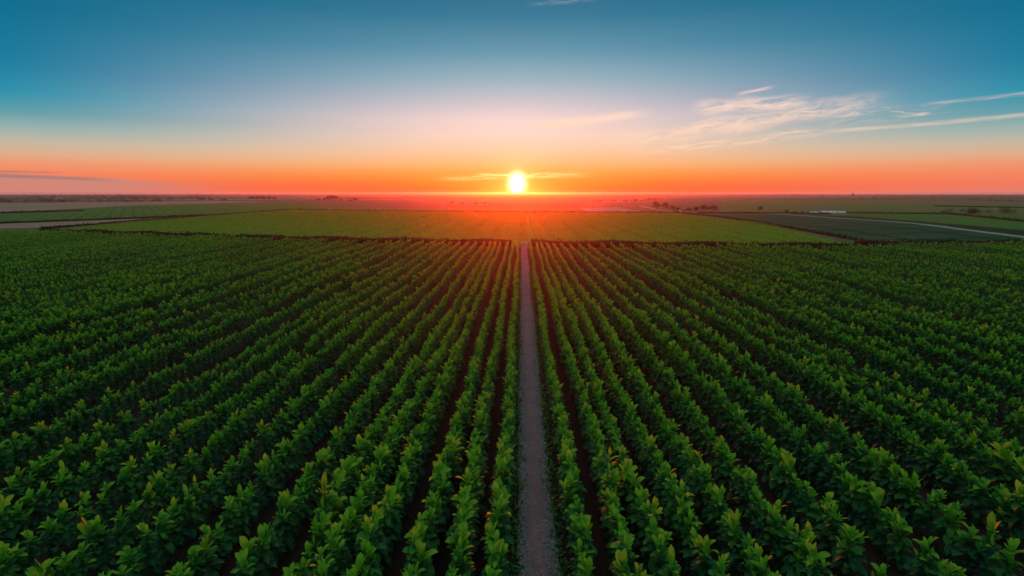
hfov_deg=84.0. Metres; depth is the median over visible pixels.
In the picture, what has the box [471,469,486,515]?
crop plant
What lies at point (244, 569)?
crop plant
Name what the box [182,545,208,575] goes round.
crop plant
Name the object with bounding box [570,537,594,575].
crop plant
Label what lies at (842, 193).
treeline
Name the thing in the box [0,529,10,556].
crop plant
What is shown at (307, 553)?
crop plant
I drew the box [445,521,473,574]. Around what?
crop plant
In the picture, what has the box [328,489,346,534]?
crop plant
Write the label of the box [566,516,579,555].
crop plant
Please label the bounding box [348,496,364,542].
crop plant
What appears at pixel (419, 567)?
crop plant
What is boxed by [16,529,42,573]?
crop plant
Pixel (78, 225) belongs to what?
hedge
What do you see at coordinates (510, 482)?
crop plant
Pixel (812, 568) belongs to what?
crop plant
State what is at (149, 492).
crop plant
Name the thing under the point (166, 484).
crop plant
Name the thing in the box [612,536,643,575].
crop plant
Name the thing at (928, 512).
crop plant
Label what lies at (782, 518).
crop plant
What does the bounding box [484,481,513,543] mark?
crop plant
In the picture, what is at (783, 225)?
dirt track
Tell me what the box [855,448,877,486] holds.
crop plant
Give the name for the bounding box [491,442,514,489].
crop plant
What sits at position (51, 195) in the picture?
field
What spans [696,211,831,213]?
hedge
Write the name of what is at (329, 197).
tree
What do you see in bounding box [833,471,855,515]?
crop plant
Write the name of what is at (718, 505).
crop plant
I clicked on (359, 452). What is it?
crop plant
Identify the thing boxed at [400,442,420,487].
crop plant
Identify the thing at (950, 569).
crop plant
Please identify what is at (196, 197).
treeline
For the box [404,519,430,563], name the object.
crop plant
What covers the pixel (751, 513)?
crop plant
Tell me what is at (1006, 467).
crop plant
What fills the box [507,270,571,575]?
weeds
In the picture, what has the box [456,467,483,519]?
crop plant
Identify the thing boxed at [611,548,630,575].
crop plant
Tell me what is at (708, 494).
crop plant
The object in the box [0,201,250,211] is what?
fallow field
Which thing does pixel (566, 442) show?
crop plant
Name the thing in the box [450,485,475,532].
crop plant
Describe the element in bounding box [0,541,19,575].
crop plant
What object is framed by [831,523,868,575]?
crop plant
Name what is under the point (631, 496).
crop plant
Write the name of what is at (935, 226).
farm track
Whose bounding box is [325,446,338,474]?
crop plant
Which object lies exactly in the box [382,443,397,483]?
crop plant
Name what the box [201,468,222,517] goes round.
crop plant
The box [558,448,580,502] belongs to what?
crop plant
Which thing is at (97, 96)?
sky
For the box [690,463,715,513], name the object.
crop plant
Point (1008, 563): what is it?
crop plant
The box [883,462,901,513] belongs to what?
crop plant
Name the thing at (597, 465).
crop plant
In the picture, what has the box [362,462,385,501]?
crop plant
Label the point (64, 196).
field
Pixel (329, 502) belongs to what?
crop plant
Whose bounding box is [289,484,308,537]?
crop plant
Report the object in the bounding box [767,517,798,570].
crop plant
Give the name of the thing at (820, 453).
crop plant
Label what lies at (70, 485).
crop plant
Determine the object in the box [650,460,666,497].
crop plant
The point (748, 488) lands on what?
crop plant
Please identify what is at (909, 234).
teal field
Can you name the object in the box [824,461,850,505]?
crop plant
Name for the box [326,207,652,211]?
olive field
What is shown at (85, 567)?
crop plant
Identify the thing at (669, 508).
crop plant
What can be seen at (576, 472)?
crop plant
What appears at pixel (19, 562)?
crop plant
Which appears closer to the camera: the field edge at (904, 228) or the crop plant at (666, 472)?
the crop plant at (666, 472)
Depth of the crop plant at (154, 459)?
21.57 m
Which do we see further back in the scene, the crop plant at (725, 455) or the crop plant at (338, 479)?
the crop plant at (725, 455)
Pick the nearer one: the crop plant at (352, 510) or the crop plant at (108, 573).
the crop plant at (108, 573)
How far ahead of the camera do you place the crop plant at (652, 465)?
21.28 m
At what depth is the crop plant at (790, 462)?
19.65 m
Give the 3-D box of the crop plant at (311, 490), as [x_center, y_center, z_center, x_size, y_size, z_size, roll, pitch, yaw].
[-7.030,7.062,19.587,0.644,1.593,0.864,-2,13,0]
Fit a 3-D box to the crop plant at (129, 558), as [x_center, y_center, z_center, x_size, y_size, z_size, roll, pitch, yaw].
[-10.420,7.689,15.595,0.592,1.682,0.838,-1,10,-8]
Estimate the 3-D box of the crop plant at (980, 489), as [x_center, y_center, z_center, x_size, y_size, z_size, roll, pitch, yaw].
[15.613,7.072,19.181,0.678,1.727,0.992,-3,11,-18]
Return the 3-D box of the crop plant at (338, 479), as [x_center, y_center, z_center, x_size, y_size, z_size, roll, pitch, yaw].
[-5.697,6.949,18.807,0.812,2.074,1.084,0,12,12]
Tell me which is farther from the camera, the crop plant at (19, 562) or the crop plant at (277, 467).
the crop plant at (277, 467)
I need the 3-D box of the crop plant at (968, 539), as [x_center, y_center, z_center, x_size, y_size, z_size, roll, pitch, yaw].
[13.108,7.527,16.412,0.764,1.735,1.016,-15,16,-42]
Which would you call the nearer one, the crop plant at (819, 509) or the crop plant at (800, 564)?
the crop plant at (800, 564)
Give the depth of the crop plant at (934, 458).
21.23 m
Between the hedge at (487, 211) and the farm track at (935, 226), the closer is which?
the farm track at (935, 226)
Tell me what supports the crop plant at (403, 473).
on the soil
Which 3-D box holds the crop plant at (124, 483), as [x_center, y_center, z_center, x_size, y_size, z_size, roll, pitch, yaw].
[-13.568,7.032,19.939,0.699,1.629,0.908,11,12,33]
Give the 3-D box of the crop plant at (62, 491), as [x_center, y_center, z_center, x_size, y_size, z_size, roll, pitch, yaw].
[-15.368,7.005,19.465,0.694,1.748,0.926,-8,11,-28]
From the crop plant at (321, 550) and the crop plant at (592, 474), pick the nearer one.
the crop plant at (321, 550)
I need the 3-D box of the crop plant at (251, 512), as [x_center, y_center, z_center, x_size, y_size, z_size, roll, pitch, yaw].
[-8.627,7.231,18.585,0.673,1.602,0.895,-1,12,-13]
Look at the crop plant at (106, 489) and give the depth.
19.36 m
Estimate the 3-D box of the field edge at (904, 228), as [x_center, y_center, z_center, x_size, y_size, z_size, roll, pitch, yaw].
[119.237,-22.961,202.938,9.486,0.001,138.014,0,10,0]
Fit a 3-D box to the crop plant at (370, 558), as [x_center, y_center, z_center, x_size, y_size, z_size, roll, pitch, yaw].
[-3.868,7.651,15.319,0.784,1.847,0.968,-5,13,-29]
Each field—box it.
[0,195,103,195]
[0,195,145,197]
[0,198,170,198]
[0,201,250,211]
[0,202,364,221]
[0,218,158,228]
[64,211,847,245]
[87,197,260,197]
[87,199,393,199]
[220,195,533,195]
[288,202,578,206]
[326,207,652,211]
[338,197,441,197]
[346,198,395,198]
[349,196,677,196]
[580,207,640,211]
[715,214,1023,239]
[720,200,1023,213]
[762,199,1000,199]
[822,213,1023,229]
[873,195,1023,198]
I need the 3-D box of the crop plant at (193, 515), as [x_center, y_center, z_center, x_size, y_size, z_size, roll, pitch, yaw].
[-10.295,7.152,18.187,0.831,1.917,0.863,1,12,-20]
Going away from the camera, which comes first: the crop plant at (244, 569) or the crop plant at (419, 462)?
the crop plant at (244, 569)
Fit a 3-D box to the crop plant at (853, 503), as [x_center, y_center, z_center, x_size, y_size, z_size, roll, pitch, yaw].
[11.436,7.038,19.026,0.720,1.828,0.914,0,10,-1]
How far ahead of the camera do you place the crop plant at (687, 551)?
16.27 m
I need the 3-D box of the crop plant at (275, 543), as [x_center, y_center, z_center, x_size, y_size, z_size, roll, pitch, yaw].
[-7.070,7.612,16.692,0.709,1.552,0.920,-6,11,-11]
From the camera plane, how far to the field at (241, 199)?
872.97 m
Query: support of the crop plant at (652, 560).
on the soil
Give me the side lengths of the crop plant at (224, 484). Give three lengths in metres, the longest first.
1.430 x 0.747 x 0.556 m
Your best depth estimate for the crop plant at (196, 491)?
18.70 m
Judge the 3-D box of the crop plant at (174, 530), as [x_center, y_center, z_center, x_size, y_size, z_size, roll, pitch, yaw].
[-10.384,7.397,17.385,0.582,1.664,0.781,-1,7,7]
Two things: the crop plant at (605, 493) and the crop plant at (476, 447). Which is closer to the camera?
the crop plant at (605, 493)
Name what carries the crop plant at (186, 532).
on the soil
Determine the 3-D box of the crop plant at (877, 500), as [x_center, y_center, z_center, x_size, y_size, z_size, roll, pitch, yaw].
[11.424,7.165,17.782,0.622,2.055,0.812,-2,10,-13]
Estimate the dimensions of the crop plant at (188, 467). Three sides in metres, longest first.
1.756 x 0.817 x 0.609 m
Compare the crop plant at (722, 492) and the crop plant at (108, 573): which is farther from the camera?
the crop plant at (722, 492)
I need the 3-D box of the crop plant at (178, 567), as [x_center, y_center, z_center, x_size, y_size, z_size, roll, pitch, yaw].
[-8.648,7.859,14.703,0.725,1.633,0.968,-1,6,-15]
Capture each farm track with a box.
[641,206,788,213]
[783,214,1023,237]
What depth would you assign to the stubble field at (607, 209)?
371.61 m
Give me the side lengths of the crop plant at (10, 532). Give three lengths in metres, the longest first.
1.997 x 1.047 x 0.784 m
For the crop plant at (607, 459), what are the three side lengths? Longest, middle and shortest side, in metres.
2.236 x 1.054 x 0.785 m
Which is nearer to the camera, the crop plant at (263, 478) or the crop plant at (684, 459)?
the crop plant at (263, 478)
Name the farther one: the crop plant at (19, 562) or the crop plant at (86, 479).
the crop plant at (86, 479)
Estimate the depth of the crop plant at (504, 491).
17.98 m
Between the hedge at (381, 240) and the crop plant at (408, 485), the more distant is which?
the hedge at (381, 240)
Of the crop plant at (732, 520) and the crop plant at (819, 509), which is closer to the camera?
the crop plant at (732, 520)
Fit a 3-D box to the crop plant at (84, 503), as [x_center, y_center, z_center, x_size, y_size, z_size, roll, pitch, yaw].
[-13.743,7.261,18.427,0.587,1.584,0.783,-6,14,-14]
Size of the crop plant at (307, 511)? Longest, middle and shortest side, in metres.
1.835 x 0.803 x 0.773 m
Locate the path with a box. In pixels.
[517,244,561,575]
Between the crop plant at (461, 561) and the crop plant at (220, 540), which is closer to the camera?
the crop plant at (461, 561)
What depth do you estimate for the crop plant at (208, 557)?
15.76 m
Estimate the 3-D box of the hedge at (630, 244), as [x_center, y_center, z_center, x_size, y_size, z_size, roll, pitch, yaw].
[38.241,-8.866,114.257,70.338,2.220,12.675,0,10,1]
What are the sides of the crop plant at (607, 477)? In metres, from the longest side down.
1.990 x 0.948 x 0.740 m
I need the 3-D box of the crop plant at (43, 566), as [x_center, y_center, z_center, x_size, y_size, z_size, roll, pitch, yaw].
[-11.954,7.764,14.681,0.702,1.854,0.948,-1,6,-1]
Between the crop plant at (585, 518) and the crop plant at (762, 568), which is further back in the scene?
the crop plant at (585, 518)
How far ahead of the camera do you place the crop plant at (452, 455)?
20.77 m
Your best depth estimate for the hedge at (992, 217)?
288.21 m
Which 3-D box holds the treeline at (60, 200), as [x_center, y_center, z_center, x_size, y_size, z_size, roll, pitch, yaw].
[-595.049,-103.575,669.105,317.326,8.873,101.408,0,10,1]
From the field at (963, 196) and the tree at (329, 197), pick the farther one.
the field at (963, 196)
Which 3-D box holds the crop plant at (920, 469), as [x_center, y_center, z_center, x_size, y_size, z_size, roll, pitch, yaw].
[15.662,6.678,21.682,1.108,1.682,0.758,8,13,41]
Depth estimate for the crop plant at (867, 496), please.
18.33 m
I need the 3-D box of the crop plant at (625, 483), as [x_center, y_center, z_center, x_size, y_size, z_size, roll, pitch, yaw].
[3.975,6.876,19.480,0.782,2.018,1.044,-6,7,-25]
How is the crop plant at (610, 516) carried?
on the soil
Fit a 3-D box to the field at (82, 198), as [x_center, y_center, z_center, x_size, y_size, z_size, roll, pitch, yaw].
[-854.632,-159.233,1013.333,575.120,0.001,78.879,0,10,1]
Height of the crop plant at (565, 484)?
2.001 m
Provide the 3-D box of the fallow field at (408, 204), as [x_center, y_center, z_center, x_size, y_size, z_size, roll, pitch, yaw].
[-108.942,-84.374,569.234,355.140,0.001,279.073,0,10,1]
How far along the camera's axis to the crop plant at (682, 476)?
20.75 m
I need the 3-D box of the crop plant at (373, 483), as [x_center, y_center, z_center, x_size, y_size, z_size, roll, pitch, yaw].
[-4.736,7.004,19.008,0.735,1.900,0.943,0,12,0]
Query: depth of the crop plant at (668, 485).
18.88 m
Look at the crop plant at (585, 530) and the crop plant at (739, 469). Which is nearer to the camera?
the crop plant at (585, 530)
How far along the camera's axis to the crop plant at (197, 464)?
21.40 m
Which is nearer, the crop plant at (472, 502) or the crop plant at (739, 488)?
the crop plant at (472, 502)
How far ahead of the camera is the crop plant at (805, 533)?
15.91 m
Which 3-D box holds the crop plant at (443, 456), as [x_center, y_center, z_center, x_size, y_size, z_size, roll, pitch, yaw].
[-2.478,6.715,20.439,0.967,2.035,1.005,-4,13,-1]
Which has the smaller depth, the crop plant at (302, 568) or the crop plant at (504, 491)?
the crop plant at (302, 568)
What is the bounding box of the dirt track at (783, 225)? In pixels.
[684,213,851,239]
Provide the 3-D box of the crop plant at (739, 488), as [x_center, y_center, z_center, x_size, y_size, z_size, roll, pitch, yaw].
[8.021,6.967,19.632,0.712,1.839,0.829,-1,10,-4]
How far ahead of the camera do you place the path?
23.17 m
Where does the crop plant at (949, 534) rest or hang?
on the soil
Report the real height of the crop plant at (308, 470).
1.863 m
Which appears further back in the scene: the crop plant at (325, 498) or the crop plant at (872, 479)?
the crop plant at (872, 479)
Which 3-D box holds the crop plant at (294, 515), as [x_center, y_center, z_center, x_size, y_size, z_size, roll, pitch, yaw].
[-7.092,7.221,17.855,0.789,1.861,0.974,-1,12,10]
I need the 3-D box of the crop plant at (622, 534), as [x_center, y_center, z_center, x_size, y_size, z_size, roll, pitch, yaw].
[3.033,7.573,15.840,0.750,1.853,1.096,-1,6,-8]
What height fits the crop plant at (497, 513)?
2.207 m
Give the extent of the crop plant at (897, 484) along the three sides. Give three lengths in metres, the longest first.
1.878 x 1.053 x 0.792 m
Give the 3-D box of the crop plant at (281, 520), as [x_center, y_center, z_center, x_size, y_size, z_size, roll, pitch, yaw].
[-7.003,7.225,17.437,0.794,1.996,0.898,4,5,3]
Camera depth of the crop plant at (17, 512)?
17.75 m
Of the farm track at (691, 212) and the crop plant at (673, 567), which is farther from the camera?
the farm track at (691, 212)
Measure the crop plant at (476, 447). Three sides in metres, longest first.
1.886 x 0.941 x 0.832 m
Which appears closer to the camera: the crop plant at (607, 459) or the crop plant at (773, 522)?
the crop plant at (773, 522)
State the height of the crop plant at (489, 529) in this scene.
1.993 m
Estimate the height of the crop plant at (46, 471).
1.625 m
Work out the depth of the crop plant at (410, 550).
15.18 m
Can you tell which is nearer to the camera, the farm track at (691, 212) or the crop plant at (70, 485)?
the crop plant at (70, 485)
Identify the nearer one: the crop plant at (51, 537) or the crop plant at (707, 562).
the crop plant at (707, 562)
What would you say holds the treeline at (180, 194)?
on the ground
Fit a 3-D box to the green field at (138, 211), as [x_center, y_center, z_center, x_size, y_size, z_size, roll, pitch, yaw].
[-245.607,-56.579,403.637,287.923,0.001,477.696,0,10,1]
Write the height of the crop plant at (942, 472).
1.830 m
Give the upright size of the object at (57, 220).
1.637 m
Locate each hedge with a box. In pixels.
[0,210,83,212]
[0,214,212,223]
[38,227,514,246]
[39,209,285,228]
[286,208,680,212]
[528,238,876,250]
[682,212,857,239]
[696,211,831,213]
[846,211,1023,221]
[874,238,1023,247]
[933,205,1023,207]
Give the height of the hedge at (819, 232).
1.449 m
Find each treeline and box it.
[0,197,160,202]
[1,193,362,195]
[26,193,234,200]
[683,192,1023,195]
[780,197,1022,201]
[940,206,1018,213]
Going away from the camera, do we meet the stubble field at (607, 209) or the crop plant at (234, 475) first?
the crop plant at (234, 475)
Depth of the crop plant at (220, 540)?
16.74 m
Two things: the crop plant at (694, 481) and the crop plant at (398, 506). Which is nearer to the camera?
the crop plant at (398, 506)
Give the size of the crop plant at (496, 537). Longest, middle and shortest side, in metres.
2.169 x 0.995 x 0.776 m
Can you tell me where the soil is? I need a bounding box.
[0,237,1023,575]
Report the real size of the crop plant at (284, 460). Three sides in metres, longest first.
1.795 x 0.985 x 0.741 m
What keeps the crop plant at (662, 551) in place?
on the soil
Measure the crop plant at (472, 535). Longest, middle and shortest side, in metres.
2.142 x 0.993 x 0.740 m
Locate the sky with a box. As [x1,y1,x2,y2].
[0,0,1023,194]
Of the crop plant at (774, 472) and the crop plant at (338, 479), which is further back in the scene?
the crop plant at (774, 472)
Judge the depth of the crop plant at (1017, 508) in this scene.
17.59 m
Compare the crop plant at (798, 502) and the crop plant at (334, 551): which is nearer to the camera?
the crop plant at (334, 551)
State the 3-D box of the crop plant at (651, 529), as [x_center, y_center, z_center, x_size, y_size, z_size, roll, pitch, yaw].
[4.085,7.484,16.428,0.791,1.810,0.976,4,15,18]
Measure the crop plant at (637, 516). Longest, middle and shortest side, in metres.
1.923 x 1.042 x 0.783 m
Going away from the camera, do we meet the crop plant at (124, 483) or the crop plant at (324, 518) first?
the crop plant at (324, 518)
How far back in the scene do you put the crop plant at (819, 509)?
17.98 m
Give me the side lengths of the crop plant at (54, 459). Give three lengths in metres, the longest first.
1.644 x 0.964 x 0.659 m
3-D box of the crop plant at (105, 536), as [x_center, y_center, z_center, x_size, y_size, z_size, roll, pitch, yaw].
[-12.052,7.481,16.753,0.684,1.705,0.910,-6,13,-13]
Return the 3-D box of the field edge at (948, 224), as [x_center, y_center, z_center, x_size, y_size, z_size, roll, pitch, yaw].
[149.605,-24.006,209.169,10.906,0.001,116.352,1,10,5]
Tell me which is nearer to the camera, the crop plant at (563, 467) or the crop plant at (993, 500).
the crop plant at (993, 500)
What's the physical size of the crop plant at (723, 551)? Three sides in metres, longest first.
1.916 x 1.038 x 0.800 m
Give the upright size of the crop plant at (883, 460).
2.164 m
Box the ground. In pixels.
[0,194,1023,251]
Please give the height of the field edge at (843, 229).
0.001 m
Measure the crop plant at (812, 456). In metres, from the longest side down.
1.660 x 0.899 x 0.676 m
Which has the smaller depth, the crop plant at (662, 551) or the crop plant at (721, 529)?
the crop plant at (662, 551)
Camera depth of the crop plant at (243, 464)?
21.30 m
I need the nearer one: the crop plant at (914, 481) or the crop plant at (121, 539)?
the crop plant at (121, 539)
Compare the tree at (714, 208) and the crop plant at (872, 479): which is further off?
the tree at (714, 208)
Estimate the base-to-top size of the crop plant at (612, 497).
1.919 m
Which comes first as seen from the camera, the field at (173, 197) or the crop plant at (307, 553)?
the crop plant at (307, 553)
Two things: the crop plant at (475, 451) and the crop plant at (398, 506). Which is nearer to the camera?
the crop plant at (398, 506)
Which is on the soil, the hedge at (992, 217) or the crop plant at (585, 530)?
the crop plant at (585, 530)
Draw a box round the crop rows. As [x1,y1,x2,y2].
[0,229,1023,575]
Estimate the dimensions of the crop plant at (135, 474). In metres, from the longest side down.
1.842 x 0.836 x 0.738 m
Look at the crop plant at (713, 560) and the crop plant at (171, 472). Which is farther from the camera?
the crop plant at (171, 472)
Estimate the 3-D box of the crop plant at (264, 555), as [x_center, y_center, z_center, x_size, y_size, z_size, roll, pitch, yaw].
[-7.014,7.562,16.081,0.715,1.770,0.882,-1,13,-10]
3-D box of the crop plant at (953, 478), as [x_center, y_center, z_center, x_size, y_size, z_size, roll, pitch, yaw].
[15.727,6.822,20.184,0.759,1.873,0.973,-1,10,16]
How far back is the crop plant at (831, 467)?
20.54 m
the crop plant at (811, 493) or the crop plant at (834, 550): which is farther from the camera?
the crop plant at (811, 493)
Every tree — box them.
[326,195,338,199]
[708,205,717,209]
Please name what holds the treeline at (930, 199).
on the ground
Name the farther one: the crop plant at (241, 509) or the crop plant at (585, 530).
the crop plant at (241, 509)
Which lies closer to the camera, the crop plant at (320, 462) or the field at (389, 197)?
the crop plant at (320, 462)
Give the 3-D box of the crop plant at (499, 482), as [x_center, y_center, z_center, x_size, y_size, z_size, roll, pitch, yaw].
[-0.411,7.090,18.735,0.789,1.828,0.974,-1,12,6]
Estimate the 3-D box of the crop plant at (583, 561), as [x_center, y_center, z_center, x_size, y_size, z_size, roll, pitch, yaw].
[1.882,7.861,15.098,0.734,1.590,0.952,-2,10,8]
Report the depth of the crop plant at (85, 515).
18.00 m
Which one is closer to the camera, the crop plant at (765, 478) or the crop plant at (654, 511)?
the crop plant at (654, 511)
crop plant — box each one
[0,438,17,482]
[0,475,24,517]
[0,494,21,544]
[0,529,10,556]
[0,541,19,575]
[4,542,31,575]
[6,500,32,545]
[9,467,34,508]
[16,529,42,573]
[19,488,48,533]
[21,460,45,500]
[26,557,59,575]
[36,454,55,489]
[36,481,60,520]
[36,516,64,565]
[44,449,69,490]
[50,469,76,512]
[51,550,87,575]
[54,498,77,553]
[55,460,85,508]
[72,541,97,575]
[73,505,93,542]
[74,490,100,532]
[75,461,99,498]
[76,517,111,574]
[89,515,116,565]
[91,448,110,488]
[95,440,119,481]
[95,492,113,524]
[98,569,112,575]
[99,481,121,518]
[110,505,134,555]
[112,564,138,575]
[113,466,140,507]
[115,545,147,575]
[121,455,145,500]
[124,499,145,542]
[135,522,162,575]
[136,451,153,489]
[141,481,162,529]
[144,440,161,477]
[146,470,168,519]
[152,509,176,566]
[154,470,178,511]
[162,506,184,554]
[163,463,183,502]
[164,561,190,575]
[167,496,192,545]
[176,448,201,492]
[179,484,203,540]
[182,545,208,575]
[184,449,202,478]
[184,475,211,531]
[195,531,224,575]
[198,524,220,568]
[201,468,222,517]
[206,481,225,511]
[213,520,232,566]
[216,495,244,551]
[218,467,231,500]
[222,455,239,494]
[230,547,254,575]
[234,483,251,543]
[235,536,266,575]
[236,445,251,485]
[242,481,265,520]
[243,485,259,531]
[253,460,277,513]
[254,524,277,575]
[258,523,286,572]
[259,453,280,500]
[269,449,286,495]
[272,489,302,546]
[272,491,297,550]
[275,440,293,485]
[283,562,300,575]
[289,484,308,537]
[292,473,312,522]
[293,556,311,575]
[299,471,317,509]
[301,461,321,504]
[302,541,317,575]
[309,515,323,573]
[309,543,336,575]
[310,471,335,545]
[310,511,332,558]
[313,449,332,494]
[321,448,333,488]
[323,521,352,574]
[324,526,347,575]
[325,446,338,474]
[327,469,350,515]
[328,488,341,528]
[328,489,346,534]
[336,468,351,505]
[339,510,357,564]
[340,459,358,496]
[341,506,362,558]
[345,455,363,495]
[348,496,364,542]
[349,552,375,575]
[351,433,366,480]
[355,485,370,531]
[355,514,386,569]
[356,473,375,516]
[356,538,382,575]
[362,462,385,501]
[363,505,392,564]
[364,475,381,514]
[371,444,392,485]
[373,445,389,495]
[377,484,401,552]
[377,501,397,564]
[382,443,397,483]
[383,492,402,531]
[390,478,404,532]
[391,465,413,518]
[397,461,413,503]
[399,447,417,494]
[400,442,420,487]
[401,523,434,575]
[402,539,437,575]
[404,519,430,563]
[405,439,424,480]
[409,510,436,559]
[422,490,446,525]
[423,505,442,552]
[425,493,446,535]
[427,461,453,519]
[432,451,454,494]
[432,457,451,502]
[432,473,450,515]
[442,435,461,485]
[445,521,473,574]
[445,536,475,575]
[446,437,464,482]
[446,496,479,557]
[448,528,474,575]
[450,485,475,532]
[454,508,476,564]
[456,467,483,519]
[456,493,480,551]
[461,452,483,501]
[462,447,488,489]
[465,443,484,475]
[468,461,485,514]
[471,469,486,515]
[480,520,509,570]
[481,540,509,575]
[483,499,513,557]
[483,534,509,569]
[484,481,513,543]
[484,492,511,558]
[488,458,510,511]
[489,476,511,516]
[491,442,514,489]
[491,487,511,533]
[491,529,508,575]
[493,437,516,485]
[494,455,514,492]
[495,456,517,504]
[554,449,579,480]
[558,443,577,492]
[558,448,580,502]
[558,467,586,503]
[559,438,579,480]
[559,478,583,532]
[560,470,580,525]
[564,498,584,541]
[566,512,594,565]
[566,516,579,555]
[569,519,597,568]
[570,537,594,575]
[572,555,586,575]
[589,443,606,483]
[592,452,604,491]
[593,448,605,487]
[596,469,613,509]
[597,447,618,504]
[598,463,617,512]
[600,487,620,542]
[600,491,624,547]
[601,467,622,529]
[604,503,629,557]
[606,507,633,558]
[607,521,634,569]
[608,529,634,569]
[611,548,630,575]
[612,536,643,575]
[615,446,628,481]
[615,451,629,482]
[618,458,637,514]
[619,462,639,511]
[624,472,644,523]
[626,487,647,538]
[629,485,651,531]
[633,496,662,558]
[640,515,657,570]
[642,528,672,575]
[643,434,663,482]
[645,449,664,486]
[648,451,663,493]
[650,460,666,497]
[650,534,668,575]
[654,462,676,507]
[657,544,680,575]
[660,472,678,515]
[663,483,679,537]
[669,479,694,540]
[670,495,693,548]
[676,509,702,564]
[678,444,691,481]
[680,451,699,487]
[680,526,699,575]
[682,449,702,501]
[688,536,718,575]
[689,460,706,507]
[689,534,715,575]
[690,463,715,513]
[699,482,715,521]
[703,484,728,537]
[704,485,727,544]
[707,553,729,575]
[714,444,731,484]
[715,511,728,551]
[716,508,747,570]
[718,453,739,491]
[723,510,745,575]
[726,465,740,493]
[726,467,745,504]
[733,465,757,512]
[733,470,763,520]
[733,532,755,575]
[741,543,770,575]
[742,485,761,533]
[749,555,771,575]
[750,492,770,542]
[756,499,787,551]
[761,504,786,564]
[762,445,777,481]
[766,448,792,499]
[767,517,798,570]
[770,452,796,503]
[780,521,813,573]
[781,454,797,511]
[786,535,822,575]
[787,472,807,519]
[796,480,819,529]
[800,442,824,481]
[800,541,833,575]
[804,491,838,541]
[807,440,830,490]
[814,501,842,562]
[814,511,848,551]
[815,451,841,499]
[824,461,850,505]
[829,523,858,575]
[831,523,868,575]
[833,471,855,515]
[840,473,866,523]
[852,479,881,534]
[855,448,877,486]
[861,489,886,547]
[864,447,890,492]
[869,449,895,505]
[870,562,888,575]
[872,507,905,560]
[882,513,914,570]
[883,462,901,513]
[886,468,915,518]
[897,471,924,526]
[902,536,939,575]
[905,444,935,485]
[911,489,946,543]
[922,436,949,488]
[929,502,962,555]
[929,559,947,575]
[932,450,956,496]
[936,508,970,566]
[938,561,965,575]
[941,459,969,502]
[944,521,983,575]
[953,466,979,512]
[960,474,991,523]
[965,440,995,489]
[969,511,1001,575]
[975,483,1005,524]
[980,441,1014,492]
[983,537,1023,575]
[990,449,1019,502]
[994,488,1015,540]
[1002,479,1023,549]
[1008,455,1023,511]
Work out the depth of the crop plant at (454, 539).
15.45 m
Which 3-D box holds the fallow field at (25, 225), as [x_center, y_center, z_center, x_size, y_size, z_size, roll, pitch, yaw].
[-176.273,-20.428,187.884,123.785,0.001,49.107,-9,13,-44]
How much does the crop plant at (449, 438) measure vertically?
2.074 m
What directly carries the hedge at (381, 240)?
on the ground
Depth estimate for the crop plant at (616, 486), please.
18.75 m
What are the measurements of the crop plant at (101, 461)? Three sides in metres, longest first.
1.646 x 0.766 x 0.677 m
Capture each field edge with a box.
[745,219,907,238]
[761,216,996,238]
[834,216,1023,232]
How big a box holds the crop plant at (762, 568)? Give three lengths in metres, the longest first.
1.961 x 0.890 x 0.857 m
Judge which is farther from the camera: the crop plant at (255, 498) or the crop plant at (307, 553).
the crop plant at (255, 498)
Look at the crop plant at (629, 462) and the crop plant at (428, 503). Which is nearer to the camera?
the crop plant at (428, 503)
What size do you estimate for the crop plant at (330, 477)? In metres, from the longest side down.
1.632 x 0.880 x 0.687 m
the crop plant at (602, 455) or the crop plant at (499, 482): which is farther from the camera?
the crop plant at (602, 455)
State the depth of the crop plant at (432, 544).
16.50 m
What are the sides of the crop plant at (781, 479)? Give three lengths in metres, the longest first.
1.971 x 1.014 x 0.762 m
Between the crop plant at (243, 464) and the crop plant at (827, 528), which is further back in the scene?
the crop plant at (243, 464)
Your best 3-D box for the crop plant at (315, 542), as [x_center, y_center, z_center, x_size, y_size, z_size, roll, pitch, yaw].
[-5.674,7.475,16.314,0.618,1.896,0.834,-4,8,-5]
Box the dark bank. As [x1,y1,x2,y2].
[795,214,1023,235]
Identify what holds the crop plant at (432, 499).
on the soil
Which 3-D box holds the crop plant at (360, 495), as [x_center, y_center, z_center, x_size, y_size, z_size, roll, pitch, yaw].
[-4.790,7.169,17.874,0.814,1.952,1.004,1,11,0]
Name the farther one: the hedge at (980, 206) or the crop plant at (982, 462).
the hedge at (980, 206)
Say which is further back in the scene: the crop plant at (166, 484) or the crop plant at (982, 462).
the crop plant at (982, 462)
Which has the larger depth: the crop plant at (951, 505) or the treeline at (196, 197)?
the treeline at (196, 197)
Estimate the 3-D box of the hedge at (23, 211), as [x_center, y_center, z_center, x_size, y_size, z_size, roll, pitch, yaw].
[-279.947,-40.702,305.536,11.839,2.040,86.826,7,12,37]

